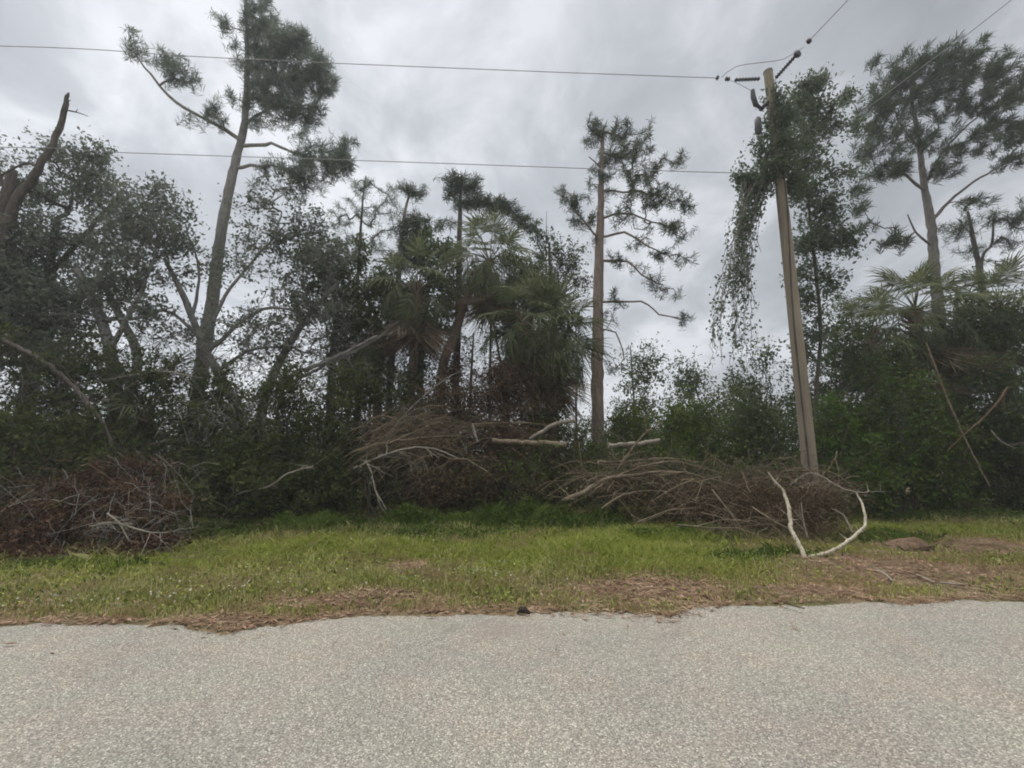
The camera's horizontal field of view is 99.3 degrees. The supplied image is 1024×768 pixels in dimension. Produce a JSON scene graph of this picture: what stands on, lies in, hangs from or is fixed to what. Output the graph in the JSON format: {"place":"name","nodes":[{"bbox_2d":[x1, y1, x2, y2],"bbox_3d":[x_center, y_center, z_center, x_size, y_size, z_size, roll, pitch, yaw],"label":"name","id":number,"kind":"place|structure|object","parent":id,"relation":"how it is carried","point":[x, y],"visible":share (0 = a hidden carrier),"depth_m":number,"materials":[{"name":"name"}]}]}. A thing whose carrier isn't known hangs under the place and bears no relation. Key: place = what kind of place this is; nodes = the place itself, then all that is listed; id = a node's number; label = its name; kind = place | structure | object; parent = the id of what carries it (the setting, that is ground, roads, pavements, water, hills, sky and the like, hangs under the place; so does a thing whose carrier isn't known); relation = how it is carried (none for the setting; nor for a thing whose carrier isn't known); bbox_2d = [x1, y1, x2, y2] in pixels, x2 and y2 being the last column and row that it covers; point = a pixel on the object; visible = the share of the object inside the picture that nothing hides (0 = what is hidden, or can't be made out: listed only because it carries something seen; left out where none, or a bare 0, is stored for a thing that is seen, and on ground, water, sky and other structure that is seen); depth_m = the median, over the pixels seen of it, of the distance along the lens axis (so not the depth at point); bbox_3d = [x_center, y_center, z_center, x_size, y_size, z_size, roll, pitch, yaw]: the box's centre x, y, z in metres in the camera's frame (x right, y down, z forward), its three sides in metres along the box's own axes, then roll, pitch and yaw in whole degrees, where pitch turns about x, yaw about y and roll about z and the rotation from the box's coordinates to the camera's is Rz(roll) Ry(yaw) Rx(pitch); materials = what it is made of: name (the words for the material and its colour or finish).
{"place":"outdoors","nodes":[
{"label":"outdoors","id":0,"kind":"place"},
{"bbox_2d":[0,261,374,439],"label":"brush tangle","id":1,"kind":"object","parent":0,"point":[200,355],"visible":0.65,"depth_m":11.26,"materials":[{"name":"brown wood"}]},
{"bbox_2d":[0,599,1023,767],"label":"road","id":2,"kind":"structure","parent":0,"point":[880,685],"depth_m":2.93,"materials":[{"name":"asphalt"}]},
{"bbox_2d":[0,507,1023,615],"bbox_3d":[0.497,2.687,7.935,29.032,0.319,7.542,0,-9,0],"label":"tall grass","id":3,"kind":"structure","parent":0,"point":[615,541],"depth_m":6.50,"materials":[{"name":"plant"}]},
{"bbox_2d":[0,453,1023,635],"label":"ground","id":4,"kind":"structure","parent":0,"point":[205,627],"depth_m":4.90,"materials":[{"name":"soil"}]},
{"bbox_2d":[0,166,17,323],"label":"dead stump","id":5,"kind":"object","parent":4,"relation":"on","point":[8,182],"visible":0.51,"depth_m":11.66,"materials":[{"name":"wood"}]},
{"bbox_2d":[0,92,88,308],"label":"dead snag","id":6,"kind":"object","parent":4,"relation":"on","point":[24,189],"visible":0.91,"depth_m":11.53,"materials":[{"name":"wood"}]},
{"bbox_2d":[0,315,90,488],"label":"shrub","id":7,"kind":"object","parent":4,"relation":"on","point":[22,408],"visible":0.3,"depth_m":9.83,"materials":[{"name":"green plant"}]},
{"bbox_2d":[0,388,97,527],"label":"shrub","id":8,"kind":"object","parent":4,"relation":"on","point":[9,418],"visible":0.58,"depth_m":8.60,"materials":[{"name":"green plant"}]},
{"bbox_2d":[0,219,104,398],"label":"oak tree","id":9,"kind":"object","parent":4,"relation":"on","point":[36,288],"visible":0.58,"depth_m":10.77,"materials":[{"name":"green plant"}]},
{"bbox_2d":[0,119,146,509],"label":"oak tree","id":10,"kind":"object","parent":4,"relation":"on","point":[53,245],"visible":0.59,"depth_m":12.17,"materials":[{"name":"green plant"}]},
{"bbox_2d":[0,325,153,513],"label":"shrub","id":11,"kind":"object","parent":4,"relation":"on","point":[47,373],"visible":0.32,"depth_m":9.98,"materials":[{"name":"green plant"}]},
{"bbox_2d":[0,385,170,528],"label":"shrub","id":12,"kind":"object","parent":4,"relation":"on","point":[73,438],"visible":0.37,"depth_m":8.82,"materials":[{"name":"green plant"}]},
{"bbox_2d":[0,328,130,454],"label":"fallen limb","id":13,"kind":"object","parent":12,"relation":"on","point":[64,378],"visible":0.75,"depth_m":9.55,"materials":[{"name":"wood"}]},
{"bbox_2d":[0,451,207,562],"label":"brush pile","id":14,"kind":"object","parent":4,"relation":"on","point":[33,530],"visible":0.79,"depth_m":7.22,"materials":[{"name":"wood"}]},
{"bbox_2d":[0,170,216,447],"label":"oak tree","id":15,"kind":"object","parent":4,"relation":"on","point":[131,227],"visible":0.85,"depth_m":11.50,"materials":[{"name":"green plant"}]},
{"bbox_2d":[22,316,201,509],"bbox_3d":[-8.891,0.998,10.305,3.039,5.049,3.279,-5,-10,30],"label":"shrub","id":16,"kind":"object","parent":4,"relation":"on","point":[129,421],"visible":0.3,"depth_m":10.17,"materials":[{"name":"green plant"}]},
{"bbox_2d":[0,444,225,559],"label":"brush tangle","id":17,"kind":"object","parent":4,"relation":"on","point":[128,468],"visible":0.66,"depth_m":6.96,"materials":[{"name":"brown plant"}]},
{"bbox_2d":[0,435,239,555],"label":"brush tangle","id":18,"kind":"object","parent":4,"relation":"on","point":[73,531],"visible":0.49,"depth_m":7.31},
{"bbox_2d":[41,347,212,501],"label":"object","id":19,"kind":"object","parent":4,"relation":"on","point":[128,405],"visible":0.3,"depth_m":10.28,"materials":[{"name":"green plant"}]},
{"bbox_2d":[97,477,231,540],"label":"shrub","id":20,"kind":"object","parent":4,"relation":"on","point":[160,527],"visible":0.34,"depth_m":7.62,"materials":[{"name":"green plant"}]},
{"bbox_2d":[114,350,281,518],"bbox_3d":[-7.421,1.356,10.627,3.367,4.369,3.360,0,-9,0],"label":"shrub","id":21,"kind":"object","parent":4,"relation":"on","point":[215,383],"visible":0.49,"depth_m":10.24,"materials":[{"name":"green plant"}]},
{"bbox_2d":[145,349,390,460],"bbox_3d":[-5.792,0.491,10.935,5.362,3.445,2.646,3,-9,-19],"label":"brush tangle","id":22,"kind":"object","parent":21,"relation":"on","point":[309,401],"visible":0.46,"depth_m":10.26,"materials":[{"name":"plant"}]},
{"bbox_2d":[128,431,302,530],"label":"shrub","id":23,"kind":"object","parent":4,"relation":"on","point":[238,479],"visible":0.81,"depth_m":8.98,"materials":[{"name":"green plant"}]},
{"bbox_2d":[106,158,368,508],"bbox_3d":[-7.512,-1.647,12.301,6.638,10.336,2.480,0,-9,0],"label":"half bare oak","id":24,"kind":"object","parent":4,"relation":"on","point":[276,241],"visible":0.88,"depth_m":12.38,"materials":[{"name":"green plant"}]},
{"bbox_2d":[117,0,361,475],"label":"pine tree","id":25,"kind":"object","parent":4,"relation":"on","point":[297,79],"visible":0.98,"depth_m":14.23,"materials":[{"name":"green plant"}]},
{"bbox_2d":[191,347,331,518],"bbox_3d":[-5.845,1.265,10.592,3.052,4.620,3.677,4,-10,-23],"label":"shrub","id":26,"kind":"object","parent":4,"relation":"on","point":[287,387],"visible":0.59,"depth_m":10.44,"materials":[{"name":"green plant"}]},
{"bbox_2d":[232,426,374,521],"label":"shrub","id":27,"kind":"object","parent":4,"relation":"on","point":[305,487],"visible":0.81,"depth_m":9.79,"materials":[{"name":"green plant"}]},
{"bbox_2d":[266,355,388,514],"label":"shrub","id":28,"kind":"object","parent":4,"relation":"on","point":[336,391],"visible":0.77,"depth_m":10.89,"materials":[{"name":"green plant"}]},
{"bbox_2d":[275,227,405,501],"bbox_3d":[-5.244,-0.672,13.167,4.002,8.673,2.511,0,-9,0],"label":"oak tree","id":29,"kind":"object","parent":4,"relation":"on","point":[374,291],"visible":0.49,"depth_m":13.22,"materials":[{"name":"green plant"}]},
{"bbox_2d":[312,328,400,503],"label":"shrub","id":30,"kind":"object","parent":4,"relation":"on","point":[328,354],"visible":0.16,"depth_m":13.15,"materials":[{"name":"green plant"}]},
{"bbox_2d":[299,271,424,502],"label":"cabbage palm","id":31,"kind":"object","parent":4,"relation":"on","point":[372,355],"visible":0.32,"depth_m":13.49,"materials":[{"name":"green plant"}]},
{"bbox_2d":[326,176,404,490],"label":"pine tree","id":32,"kind":"object","parent":4,"relation":"on","point":[366,185],"visible":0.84,"depth_m":17.13,"materials":[{"name":"green plant"}]},
{"bbox_2d":[329,447,415,523],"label":"shrub","id":33,"kind":"object","parent":4,"relation":"on","point":[368,501],"visible":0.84,"depth_m":9.59,"materials":[{"name":"green plant"}]},
{"bbox_2d":[343,364,440,511],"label":"shrub","id":34,"kind":"object","parent":4,"relation":"on","point":[402,378],"visible":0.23,"depth_m":12.24,"materials":[{"name":"green plant"}]},
{"bbox_2d":[363,316,451,505],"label":"shrub","id":35,"kind":"object","parent":4,"relation":"on","point":[421,368],"visible":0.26,"depth_m":13.03,"materials":[{"name":"green plant"}]},
{"bbox_2d":[382,179,435,500],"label":"vine clad pine","id":36,"kind":"object","parent":4,"relation":"on","point":[408,190],"visible":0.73,"depth_m":14.88,"materials":[{"name":"green plant"}]},
{"bbox_2d":[352,226,469,503],"bbox_3d":[-3.057,-0.390,13.186,3.705,8.206,4.722,0,-9,0],"label":"cabbage palm","id":37,"kind":"object","parent":4,"relation":"on","point":[409,327],"visible":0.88,"depth_m":13.14,"materials":[{"name":"green plant"}]},
{"bbox_2d":[371,376,450,508],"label":"shrub","id":38,"kind":"object","parent":4,"relation":"on","point":[407,466],"visible":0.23,"depth_m":11.30,"materials":[{"name":"green plant"}]},
{"bbox_2d":[363,208,473,496],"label":"oak tree","id":39,"kind":"object","parent":4,"relation":"on","point":[433,246],"visible":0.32,"depth_m":14.81,"materials":[{"name":"green plant"}]},
{"bbox_2d":[385,365,480,511],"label":"shrub","id":40,"kind":"object","parent":4,"relation":"on","point":[452,414],"visible":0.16,"depth_m":11.69,"materials":[{"name":"green plant"}]},
{"bbox_2d":[2,532,884,609],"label":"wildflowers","id":41,"kind":"object","parent":4,"relation":"on","point":[300,573],"visible":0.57,"depth_m":5.13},
{"bbox_2d":[426,342,490,505],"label":"shrub","id":42,"kind":"object","parent":4,"relation":"on","point":[454,361],"visible":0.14,"depth_m":13.40,"materials":[{"name":"green plant"}]},
{"bbox_2d":[351,353,576,510],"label":"dead leaves","id":43,"kind":"object","parent":4,"relation":"on","point":[439,489],"visible":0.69,"depth_m":10.42,"materials":[{"name":"plant"}]},
{"bbox_2d":[432,168,538,418],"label":"pine tree","id":44,"kind":"object","parent":4,"relation":"on","point":[455,185],"visible":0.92,"depth_m":16.10,"materials":[{"name":"green plant"}]},
{"bbox_2d":[330,347,647,514],"bbox_3d":[-0.598,1.101,11.277,8.220,4.450,3.514,0,-9,0],"label":"brush tangle","id":45,"kind":"object","parent":4,"relation":"on","point":[507,476],"visible":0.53,"depth_m":11.08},
{"bbox_2d":[323,383,539,500],"bbox_3d":[-1.732,1.424,10.734,5.482,3.219,3.633,0,-9,0],"label":"brush tangle","id":46,"kind":"object","parent":45,"relation":"on","point":[430,436],"visible":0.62,"depth_m":10.63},
{"bbox_2d":[315,395,495,502],"bbox_3d":[-2.381,1.477,10.689,4.364,2.788,2.112,0,-9,0],"label":"brush tangle","id":47,"kind":"object","parent":46,"relation":"on","point":[423,425],"visible":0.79,"depth_m":10.46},
{"bbox_2d":[442,403,575,471],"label":"brush tangle","id":48,"kind":"object","parent":45,"relation":"on","point":[504,427],"visible":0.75,"depth_m":10.69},
{"bbox_2d":[435,203,546,497],"bbox_3d":[-1.109,-0.921,13.130,4.297,9.239,4.610,-7,-11,39],"label":"cabbage palm","id":49,"kind":"object","parent":4,"relation":"on","point":[480,280],"visible":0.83,"depth_m":13.45,"materials":[{"name":"green plant"}]},
{"bbox_2d":[448,436,550,514],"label":"shrub","id":50,"kind":"object","parent":4,"relation":"on","point":[476,500],"visible":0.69,"depth_m":9.88,"materials":[{"name":"green plant"}]},
{"bbox_2d":[445,355,563,506],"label":"shrub","id":51,"kind":"object","parent":4,"relation":"on","point":[501,386],"visible":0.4,"depth_m":11.39,"materials":[{"name":"green plant"}]},
{"bbox_2d":[0,492,1023,629],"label":"grass","id":52,"kind":"structure","parent":4,"relation":"on","point":[178,603],"depth_m":5.51,"materials":[{"name":"plant"}]},
{"bbox_2d":[0,490,1023,610],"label":"weeds","id":53,"kind":"object","parent":4,"relation":"on","point":[528,513],"visible":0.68,"depth_m":8.46,"materials":[{"name":"green plant"}]},
{"bbox_2d":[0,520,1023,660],"bbox_3d":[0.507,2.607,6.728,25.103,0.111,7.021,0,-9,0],"label":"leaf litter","id":54,"kind":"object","parent":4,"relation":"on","point":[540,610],"visible":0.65,"depth_m":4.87,"materials":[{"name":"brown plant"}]},
{"bbox_2d":[465,268,598,503],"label":"cabbage palm","id":55,"kind":"object","parent":4,"relation":"on","point":[509,348],"visible":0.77,"depth_m":12.09,"materials":[{"name":"green plant"}]},
{"bbox_2d":[43,376,1023,503],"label":"undergrowth","id":56,"kind":"object","parent":4,"relation":"on","point":[718,406],"visible":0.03,"depth_m":14.64,"materials":[{"name":"green plant"}]},
{"bbox_2d":[493,245,590,478],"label":"oak tree","id":57,"kind":"object","parent":4,"relation":"on","point":[567,327],"visible":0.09,"depth_m":15.08,"materials":[{"name":"green plant"}]},
{"bbox_2d":[495,422,590,510],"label":"shrub","id":58,"kind":"object","parent":4,"relation":"on","point":[534,469],"visible":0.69,"depth_m":9.98,"materials":[{"name":"green plant"}]},
{"bbox_2d":[510,369,590,499],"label":"shrub","id":59,"kind":"object","parent":4,"relation":"on","point":[567,433],"visible":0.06,"depth_m":12.29,"materials":[{"name":"green plant"}]},
{"bbox_2d":[481,266,620,504],"bbox_3d":[1.203,0.203,13.223,4.721,7.044,5.063,-4,-10,24],"label":"cabbage palm","id":60,"kind":"object","parent":4,"relation":"on","point":[560,357],"visible":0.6,"depth_m":12.35,"materials":[{"name":"green plant"}]},
{"bbox_2d":[522,217,593,452],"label":"oak tree","id":61,"kind":"object","parent":4,"relation":"on","point":[573,265],"visible":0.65,"depth_m":16.80,"materials":[{"name":"green plant"}]},
{"bbox_2d":[510,401,619,509],"bbox_3d":[1.343,2.115,12.213,3.449,3.580,2.949,-4,-10,27],"label":"vine mound","id":62,"kind":"object","parent":4,"relation":"on","point":[587,453],"visible":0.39,"depth_m":11.83,"materials":[{"name":"green plant"}]},
{"bbox_2d":[554,112,699,500],"bbox_3d":[3.950,-3.187,14.841,5.072,14.168,2.014,-2,-9,10],"label":"pine tree","id":63,"kind":"object","parent":4,"relation":"on","point":[601,133],"visible":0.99,"depth_m":15.14,"materials":[{"name":"green plant"}]},
{"bbox_2d":[580,393,679,505],"bbox_3d":[3.568,2.005,12.521,3.231,3.813,2.980,0,-9,0],"label":"vine mound","id":64,"kind":"object","parent":4,"relation":"on","point":[630,421],"visible":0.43,"depth_m":12.57,"materials":[{"name":"green plant"}]},
{"bbox_2d":[604,331,679,478],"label":"shrub","id":65,"kind":"object","parent":4,"relation":"on","point":[643,378],"visible":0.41,"depth_m":17.95,"materials":[{"name":"green plant"}]},
{"bbox_2d":[597,434,710,520],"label":"shrub","id":66,"kind":"object","parent":4,"relation":"on","point":[674,446],"visible":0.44,"depth_m":9.63,"materials":[{"name":"green plant"}]},
{"bbox_2d":[532,439,808,540],"bbox_3d":[3.671,2.092,9.381,6.410,1.922,3.639,0,-9,0],"label":"brush tangle","id":67,"kind":"object","parent":4,"relation":"on","point":[612,483],"visible":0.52,"depth_m":9.41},
{"bbox_2d":[543,470,726,508],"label":"broken branch","id":68,"kind":"object","parent":67,"relation":"on","point":[577,494],"visible":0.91,"depth_m":9.26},
{"bbox_2d":[583,475,869,533],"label":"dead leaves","id":69,"kind":"object","parent":67,"relation":"in","point":[824,519],"visible":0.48,"depth_m":8.40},
{"bbox_2d":[654,345,729,447],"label":"shrub","id":70,"kind":"object","parent":4,"relation":"on","point":[687,374],"visible":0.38,"depth_m":18.84,"materials":[{"name":"green plant"}]},
{"bbox_2d":[561,458,842,548],"bbox_3d":[3.220,2.200,8.558,5.132,1.447,2.043,-4,-10,24],"label":"brush tangle","id":71,"kind":"object","parent":4,"relation":"on","point":[700,526],"visible":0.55,"depth_m":8.38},
{"bbox_2d":[639,382,768,503],"bbox_3d":[4.877,1.654,11.683,3.824,3.937,2.829,0,-9,0],"label":"vine mound","id":72,"kind":"object","parent":4,"relation":"on","point":[688,428],"visible":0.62,"depth_m":11.69,"materials":[{"name":"green plant"}]},
{"bbox_2d":[646,446,761,521],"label":"shrub","id":73,"kind":"object","parent":4,"relation":"on","point":[660,505],"visible":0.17,"depth_m":9.43,"materials":[{"name":"green plant"}]},
{"bbox_2d":[603,429,871,548],"bbox_3d":[3.985,1.902,8.793,5.208,2.112,2.662,-6,-11,36],"label":"brush tangle","id":74,"kind":"object","parent":4,"relation":"on","point":[713,470],"visible":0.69,"depth_m":8.54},
{"bbox_2d":[688,364,797,469],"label":"shrub","id":75,"kind":"object","parent":4,"relation":"on","point":[750,384],"visible":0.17,"depth_m":17.93,"materials":[{"name":"green plant"}]},
{"bbox_2d":[619,444,896,545],"bbox_3d":[4.625,2.009,8.418,4.982,1.780,2.566,0,-9,0],"label":"brush tangle","id":76,"kind":"object","parent":4,"relation":"on","point":[776,504],"visible":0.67,"depth_m":8.22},
{"bbox_2d":[669,444,866,539],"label":"brush tangle","id":77,"kind":"object","parent":4,"relation":"on","point":[813,482],"visible":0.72,"depth_m":8.07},
{"bbox_2d":[709,389,827,502],"bbox_3d":[6.748,2.074,11.914,3.469,4.075,2.906,0,-9,0],"label":"vine mound","id":78,"kind":"object","parent":4,"relation":"on","point":[748,429],"visible":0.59,"depth_m":11.65,"materials":[{"name":"green plant"}]},
{"bbox_2d":[716,38,823,527],"bbox_3d":[5.972,-2.245,9.618,1.961,10.981,0.807,-5,-10,28],"label":"utility pole","id":79,"kind":"object","parent":4,"relation":"on","point":[779,186],"visible":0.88,"depth_m":9.64,"materials":[{"name":"brown wood"}]},
{"bbox_2d":[0,46,713,77],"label":"power line","id":80,"kind":"object","parent":79,"relation":"on","point":[357,64],"visible":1,"depth_m":10.61,"materials":[{"name":"metal"}]},
{"bbox_2d":[0,147,762,173],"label":"power line","id":81,"kind":"object","parent":79,"relation":"attached to","point":[369,160],"visible":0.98,"depth_m":10.22,"materials":[{"name":"metal"}]},
{"bbox_2d":[729,79,825,520],"bbox_3d":[6.173,-2.150,9.818,2.230,10.554,1.328,0,-9,0],"label":"climbing vine","id":82,"kind":"object","parent":79,"relation":"attached to","point":[785,117],"visible":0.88,"depth_m":10.06,"materials":[{"name":"green plant"}]},
{"bbox_2d":[706,171,773,373],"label":"hanging vine","id":83,"kind":"object","parent":82,"relation":"hanging from","point":[742,221],"visible":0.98,"depth_m":9.75,"materials":[{"name":"green plant"}]},
{"bbox_2d":[728,322,812,471],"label":"shrub","id":84,"kind":"object","parent":4,"relation":"on","point":[767,354],"visible":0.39,"depth_m":17.02,"materials":[{"name":"green plant"}]},
{"bbox_2d":[779,62,875,511],"bbox_3d":[8.653,-2.959,11.592,3.083,12.699,1.643,0,-9,0],"label":"vine clad tree","id":85,"kind":"object","parent":4,"relation":"on","point":[826,241],"visible":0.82,"depth_m":11.71,"materials":[{"name":"green plant"}]},
{"bbox_2d":[768,467,886,557],"bbox_3d":[5.022,2.084,7.107,2.084,1.392,1.125,5,-10,-31],"label":"forked limb","id":86,"kind":"object","parent":4,"relation":"on","point":[832,550],"visible":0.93,"depth_m":6.80,"materials":[{"name":"white wood"}]},
{"bbox_2d":[783,284,871,495],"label":"shrub","id":87,"kind":"object","parent":4,"relation":"on","point":[839,300],"visible":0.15,"depth_m":14.96,"materials":[{"name":"green plant"}]},
{"bbox_2d":[781,387,899,523],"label":"shrub","id":88,"kind":"object","parent":4,"relation":"on","point":[827,406],"visible":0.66,"depth_m":9.72,"materials":[{"name":"green plant"}]},
{"bbox_2d":[768,308,941,514],"bbox_3d":[8.588,0.838,11.608,3.045,5.809,4.291,0,-9,0],"label":"vine thicket","id":89,"kind":"object","parent":4,"relation":"on","point":[857,366],"visible":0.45,"depth_m":11.22,"materials":[{"name":"green plant"}]},
{"bbox_2d":[793,398,930,519],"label":"vine thicket","id":90,"kind":"object","parent":4,"relation":"on","point":[893,472],"visible":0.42,"depth_m":10.06,"materials":[{"name":"green plant"}]},
{"bbox_2d":[808,282,996,505],"bbox_3d":[9.977,0.372,11.996,3.850,6.336,3.489,-2,-9,11],"label":"cabbage palm","id":91,"kind":"object","parent":4,"relation":"on","point":[850,307],"visible":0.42,"depth_m":11.91,"materials":[{"name":"green plant"}]},
{"bbox_2d":[881,537,934,551],"bbox_3d":[6.372,2.623,7.136,0.839,0.219,0.429,0,-9,0],"label":"bark slab","id":92,"kind":"object","parent":4,"relation":"on","point":[907,544],"depth_m":7.01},
{"bbox_2d":[843,353,977,520],"bbox_3d":[9.446,1.267,10.594,2.319,4.204,2.585,-6,-11,33],"label":"shrub","id":93,"kind":"object","parent":4,"relation":"on","point":[896,395],"visible":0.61,"depth_m":10.15,"materials":[{"name":"green plant"}]},
{"bbox_2d":[831,331,993,510],"bbox_3d":[10.257,1.114,11.598,3.153,5.335,3.164,8,-12,-42],"label":"vine thicket","id":94,"kind":"object","parent":4,"relation":"on","point":[894,356],"visible":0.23,"depth_m":11.06,"materials":[{"name":"green plant"}]},
{"bbox_2d":[829,251,1023,507],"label":"cabbage palm","id":95,"kind":"object","parent":4,"relation":"on","point":[924,278],"visible":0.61,"depth_m":12.06,"materials":[{"name":"green plant"}]},
{"bbox_2d":[836,29,1023,468],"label":"pine tree","id":96,"kind":"object","parent":4,"relation":"on","point":[991,74],"visible":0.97,"depth_m":16.82,"materials":[{"name":"green plant"}]},
{"bbox_2d":[856,368,1016,515],"bbox_3d":[10.409,1.739,10.961,3.303,4.388,3.055,7,-11,-38],"label":"vine thicket","id":97,"kind":"object","parent":4,"relation":"on","point":[932,395],"visible":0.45,"depth_m":10.56,"materials":[{"name":"green plant"}]},
{"bbox_2d":[877,280,1023,510],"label":"vine thicket","id":98,"kind":"object","parent":4,"relation":"on","point":[963,379],"visible":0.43,"depth_m":11.34,"materials":[{"name":"green plant"}]},
{"bbox_2d":[922,247,1023,505],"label":"cabbage palm","id":99,"kind":"object","parent":4,"relation":"on","point":[999,274],"visible":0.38,"depth_m":12.57,"materials":[{"name":"green plant"}]},
{"bbox_2d":[924,401,1023,512],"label":"vine thicket","id":100,"kind":"object","parent":4,"relation":"on","point":[1015,469],"visible":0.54,"depth_m":10.96,"materials":[{"name":"green plant"}]},
{"bbox_2d":[933,282,1023,508],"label":"vine thicket","id":101,"kind":"object","parent":4,"relation":"on","point":[1018,343],"visible":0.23,"depth_m":11.86,"materials":[{"name":"green plant"}]},
{"bbox_2d":[937,196,1023,394],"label":"pine tree","id":102,"kind":"object","parent":4,"relation":"on","point":[975,249],"visible":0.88,"depth_m":18.04,"materials":[{"name":"green plant"}]},
{"bbox_2d":[0,0,1023,452],"label":"sky","id":103,"kind":"structure","parent":0,"point":[396,113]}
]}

